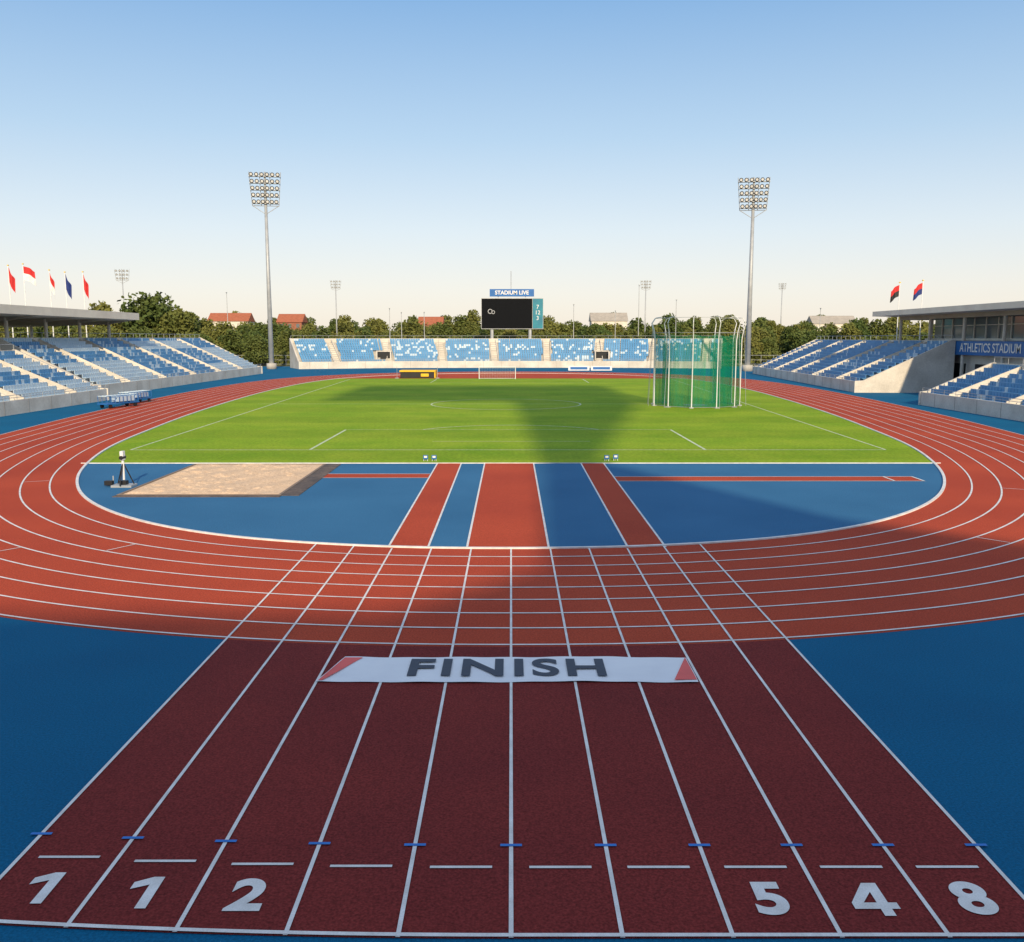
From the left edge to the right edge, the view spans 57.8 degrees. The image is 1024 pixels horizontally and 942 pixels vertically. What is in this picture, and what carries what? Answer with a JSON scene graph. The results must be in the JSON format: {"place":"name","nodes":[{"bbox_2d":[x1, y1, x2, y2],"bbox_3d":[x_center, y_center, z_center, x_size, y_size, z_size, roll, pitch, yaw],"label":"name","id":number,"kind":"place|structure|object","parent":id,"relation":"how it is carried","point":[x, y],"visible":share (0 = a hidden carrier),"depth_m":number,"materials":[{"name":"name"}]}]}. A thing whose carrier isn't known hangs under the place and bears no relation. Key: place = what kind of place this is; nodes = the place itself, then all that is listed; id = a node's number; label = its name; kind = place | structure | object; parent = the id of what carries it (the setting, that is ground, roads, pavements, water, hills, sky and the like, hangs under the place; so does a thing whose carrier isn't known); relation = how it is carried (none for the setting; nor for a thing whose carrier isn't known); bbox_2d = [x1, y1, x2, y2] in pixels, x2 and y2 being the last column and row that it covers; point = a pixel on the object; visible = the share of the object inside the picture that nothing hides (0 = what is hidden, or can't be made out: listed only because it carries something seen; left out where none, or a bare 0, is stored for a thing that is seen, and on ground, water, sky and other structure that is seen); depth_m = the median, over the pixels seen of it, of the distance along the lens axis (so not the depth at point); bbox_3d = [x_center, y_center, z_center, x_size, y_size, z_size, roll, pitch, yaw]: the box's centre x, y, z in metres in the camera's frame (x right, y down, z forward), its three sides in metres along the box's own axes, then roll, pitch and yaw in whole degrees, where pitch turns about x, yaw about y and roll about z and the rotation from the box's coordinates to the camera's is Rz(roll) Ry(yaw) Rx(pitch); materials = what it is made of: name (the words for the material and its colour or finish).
{"place":"outdoors","nodes":[
{"label":"outdoors","id":0,"kind":"place"},
{"bbox_2d":[207,313,254,327],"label":"house","id":1,"kind":"structure","parent":0,"point":[235,319],"depth_m":420.99,"materials":[{"name":"red tile"}]},
{"bbox_2d":[276,314,307,330],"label":"brick house","id":2,"kind":"structure","parent":0,"point":[295,321],"depth_m":344.09,"materials":[{"name":"red tile"}]},
{"bbox_2d":[418,317,443,326],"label":"brick house","id":3,"kind":"structure","parent":0,"point":[431,320],"depth_m":392.35,"materials":[{"name":"red tile"}]},
{"bbox_2d":[90,378,931,462],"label":"grass field","id":4,"kind":"structure","parent":0,"point":[383,420],"depth_m":67.98,"materials":[{"name":"green plant"}]},
{"bbox_2d":[479,367,515,378],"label":"football goal","id":5,"kind":"object","parent":4,"relation":"on","point":[498,367],"visible":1,"depth_m":149.19,"materials":[{"name":"white metal"}]},
{"bbox_2d":[131,379,885,449],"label":"pitch markings","id":6,"kind":"object","parent":4,"relation":"on","point":[519,429],"visible":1,"depth_m":66.39,"materials":[{"name":"white paint"}]},
{"bbox_2d":[647,316,745,408],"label":"hammer cage","id":7,"kind":"object","parent":4,"relation":"on","point":[693,332],"visible":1,"depth_m":88.94,"materials":[{"name":"white metal"}]},
{"bbox_2d":[0,371,1023,937],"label":"running track","id":8,"kind":"structure","parent":0,"point":[254,775],"depth_m":17.06,"materials":[{"name":"rubber"}]},
{"bbox_2d":[97,393,139,408],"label":"equipment cart","id":9,"kind":"object","parent":8,"relation":"on","point":[126,399],"visible":1,"depth_m":87.63,"materials":[{"name":"blue plastic"}]},
{"bbox_2d":[104,451,136,487],"bbox_3d":[-17.355,-0.087,40.837,1.325,1.580,0.791,0,8,0],"label":"wind gauge","id":10,"kind":"object","parent":8,"relation":"on","point":[123,483],"visible":1,"depth_m":40.85,"materials":[{"name":"metal"}]},
{"bbox_2d":[118,390,152,403],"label":"equipment cart","id":11,"kind":"object","parent":8,"relation":"on","point":[142,394],"visible":0.77,"depth_m":94.21,"materials":[{"name":"blue plastic"}]},
{"bbox_2d":[112,463,340,496],"bbox_3d":[-12.685,0.306,43.193,7.620,0.153,10.050,0,8,0],"label":"long jump pit","id":12,"kind":"object","parent":8,"relation":"on","point":[236,480],"visible":1,"depth_m":42.09,"materials":[{"name":"beige sand"}]},
{"bbox_2d":[399,367,437,377],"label":"jump mat","id":13,"kind":"object","parent":8,"relation":"on","point":[418,373],"visible":1,"depth_m":151.56,"materials":[{"name":"yellow plastic"}]},
{"bbox_2d":[316,656,697,681],"bbox_3d":[-0.088,3.903,18.309,7.300,0.032,1.420,0,8,0],"label":"finish banner","id":14,"kind":"object","parent":8,"relation":"on","point":[499,669],"visible":1,"depth_m":18.25,"materials":[{"name":"plastic"}]},
{"bbox_2d":[0,366,1023,941],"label":"pavement","id":15,"kind":"structure","parent":0,"point":[938,712],"depth_m":16.66,"materials":[{"name":"blue rubber"}]},
{"bbox_2d":[0,344,109,416],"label":"seating stand","id":16,"kind":"object","parent":15,"relation":"on","point":[28,383],"visible":1,"depth_m":89.50,"materials":[{"name":"plastic"}]},
{"bbox_2d":[0,316,132,339],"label":"columns and beams","id":17,"kind":"structure","parent":15,"relation":"on","point":[13,321],"depth_m":122.23,"materials":[{"name":"metal"}]},
{"bbox_2d":[0,304,138,320],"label":"roof","id":18,"kind":"structure","parent":17,"relation":"on","point":[7,310],"depth_m":110.81,"materials":[{"name":"white metal"}]},
{"bbox_2d":[0,332,262,394],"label":"seating stand","id":19,"kind":"object","parent":15,"relation":"on","point":[117,365],"visible":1,"depth_m":124.52,"materials":[{"name":"plastic"}]},
{"bbox_2d":[248,171,280,368],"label":"floodlight tower","id":20,"kind":"structure","parent":15,"relation":"on","point":[271,364],"depth_m":192.26,"materials":[{"name":"metal"}]},
{"bbox_2d":[81,463,634,463],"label":"grass edge kerb","id":21,"kind":"structure","parent":15,"relation":"on","point":[327,463],"depth_m":48.52,"materials":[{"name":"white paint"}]},
{"bbox_2d":[289,336,722,368],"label":"seating stand","id":22,"kind":"object","parent":15,"relation":"on","point":[333,353],"visible":0.98,"depth_m":206.42,"materials":[{"name":"plastic"}]},
{"bbox_2d":[568,366,588,370],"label":"advertising board","id":23,"kind":"object","parent":15,"relation":"on","point":[578,368],"visible":0.97,"depth_m":184.53,"materials":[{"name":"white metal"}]},
{"bbox_2d":[591,366,611,370],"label":"advertising board","id":24,"kind":"object","parent":15,"relation":"on","point":[601,368],"visible":0.97,"depth_m":184.53,"materials":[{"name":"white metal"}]},
{"bbox_2d":[738,177,770,370],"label":"floodlight tower","id":25,"kind":"structure","parent":15,"relation":"on","point":[753,206],"depth_m":179.88,"materials":[{"name":"metal"}]},
{"bbox_2d":[753,335,955,392],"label":"seating stand","id":26,"kind":"object","parent":15,"relation":"on","point":[884,366],"visible":1,"depth_m":119.97,"materials":[{"name":"plastic"}]},
{"bbox_2d":[890,282,900,339],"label":"flagpole","id":27,"kind":"object","parent":15,"relation":"on","point":[895,292],"visible":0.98,"depth_m":132.80,"materials":[{"name":"white metal"}]},
{"bbox_2d":[913,280,923,339],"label":"flagpole","id":28,"kind":"object","parent":15,"relation":"on","point":[918,290],"visible":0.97,"depth_m":132.76,"materials":[{"name":"white metal"}]},
{"bbox_2d":[898,315,1007,375],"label":"columns","id":29,"kind":"structure","parent":15,"relation":"on","point":[1004,332],"depth_m":108.86,"materials":[{"name":"metal"}]},
{"bbox_2d":[918,357,1023,421],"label":"seating stand","id":30,"kind":"object","parent":15,"relation":"on","point":[992,389],"visible":1,"depth_m":83.33,"materials":[{"name":"plastic"}]},
{"bbox_2d":[925,315,1023,378],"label":"walls and windows","id":31,"kind":"structure","parent":15,"relation":"on","point":[986,330],"depth_m":106.41,"materials":[{"name":"grey glass"}]},
{"bbox_2d":[872,301,1023,319],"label":"roof","id":32,"kind":"structure","parent":31,"relation":"on","point":[1014,308],"depth_m":106.42,"materials":[{"name":"white metal"}]},
{"bbox_2d":[959,343,1020,353],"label":"lettering","id":33,"kind":"object","parent":31,"relation":"attached to","point":[1016,345],"visible":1,"depth_m":101.52,"materials":[{"name":"white paint"}]},
{"bbox_2d":[0,0,1023,330],"label":"sky","id":34,"kind":"structure","parent":0,"point":[431,157],"materials":[{"name":"blue"}]},
{"bbox_2d":[260,353,764,365],"bbox_3d":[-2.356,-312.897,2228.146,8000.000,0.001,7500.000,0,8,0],"label":"ground","id":35,"kind":"structure","parent":0,"point":[722,365],"depth_m":222.74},
{"bbox_2d":[7,265,14,337],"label":"flagpole","id":36,"kind":"object","parent":35,"relation":"on","point":[11,278],"visible":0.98,"depth_m":136.39,"materials":[{"name":"red fabric"}]},
{"bbox_2d":[22,263,35,337],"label":"flagpole","id":37,"kind":"object","parent":35,"relation":"on","point":[28,274],"visible":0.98,"depth_m":136.22,"materials":[{"name":"red fabric"}]},
{"bbox_2d":[48,269,54,337],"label":"flagpole","id":38,"kind":"object","parent":35,"relation":"on","point":[52,284],"visible":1,"depth_m":137.49,"materials":[{"name":"white metal"}]},
{"bbox_2d":[64,272,71,337],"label":"flagpole","id":39,"kind":"object","parent":35,"relation":"on","point":[68,286],"visible":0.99,"depth_m":137.54,"materials":[{"name":"white metal"}]},
{"bbox_2d":[82,271,88,337],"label":"flagpole","id":40,"kind":"object","parent":35,"relation":"on","point":[85,287],"visible":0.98,"depth_m":138.54,"materials":[{"name":"white metal"}]},
{"bbox_2d":[81,300,128,337],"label":"broadleaf tree","id":41,"kind":"object","parent":35,"relation":"on","point":[101,306],"visible":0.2,"depth_m":223.35,"materials":[{"name":"green plant"}]},
{"bbox_2d":[114,269,128,301],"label":"light mast","id":42,"kind":"object","parent":35,"relation":"on","point":[119,271],"visible":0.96,"depth_m":264.53,"materials":[{"name":"metal"}]},
{"bbox_2d":[117,291,190,337],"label":"broadleaf tree","id":43,"kind":"object","parent":35,"relation":"on","point":[149,310],"visible":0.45,"depth_m":228.79,"materials":[{"name":"green plant"}]},
{"bbox_2d":[152,308,203,337],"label":"broadleaf tree","id":44,"kind":"object","parent":35,"relation":"on","point":[178,322],"visible":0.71,"depth_m":226.62,"materials":[{"name":"green plant"}]},
{"bbox_2d":[330,280,340,335],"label":"light mast","id":45,"kind":"object","parent":35,"relation":"on","point":[335,284],"visible":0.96,"depth_m":275.29,"materials":[{"name":"metal"}]},
{"bbox_2d":[396,319,432,337],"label":"broadleaf tree","id":46,"kind":"object","parent":35,"relation":"on","point":[412,330],"visible":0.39,"depth_m":257.27,"materials":[{"name":"green plant"}]},
{"bbox_2d":[0,309,934,363],"bbox_3d":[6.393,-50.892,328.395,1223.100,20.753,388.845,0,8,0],"label":"tree line","id":47,"kind":"object","parent":35,"relation":"on","point":[250,339],"visible":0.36,"depth_m":256.93,"materials":[{"name":"green plant"}]},
{"bbox_2d":[230,347,781,364],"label":"hedge","id":48,"kind":"object","parent":35,"relation":"on","point":[760,357],"visible":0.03,"depth_m":224.83,"materials":[{"name":"green plant"}]},
{"bbox_2d":[481,289,542,337],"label":"scoreboard","id":49,"kind":"object","parent":35,"relation":"on","point":[511,313],"visible":0.98,"depth_m":217.77,"materials":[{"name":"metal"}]},
{"bbox_2d":[573,304,574,337],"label":"utility pole","id":50,"kind":"object","parent":35,"relation":"on","point":[573,320],"visible":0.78,"depth_m":236.90,"materials":[{"name":"metal"}]},
{"bbox_2d":[640,280,650,332],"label":"light mast","id":51,"kind":"object","parent":35,"relation":"on","point":[645,287],"visible":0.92,"depth_m":275.52,"materials":[{"name":"metal"}]},
{"bbox_2d":[778,283,785,323],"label":"light mast","id":52,"kind":"object","parent":35,"relation":"on","point":[782,285],"visible":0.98,"depth_m":314.93,"materials":[{"name":"metal"}]},
{"bbox_2d":[589,313,627,329],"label":"apartment building","id":53,"kind":"structure","parent":0,"point":[602,318],"depth_m":415.44,"materials":[{"name":"beige glass"}]},
{"bbox_2d":[807,316,854,331],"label":"apartment building","id":54,"kind":"structure","parent":0,"point":[838,321],"depth_m":431.10,"materials":[{"name":"beige glass"}]}
]}

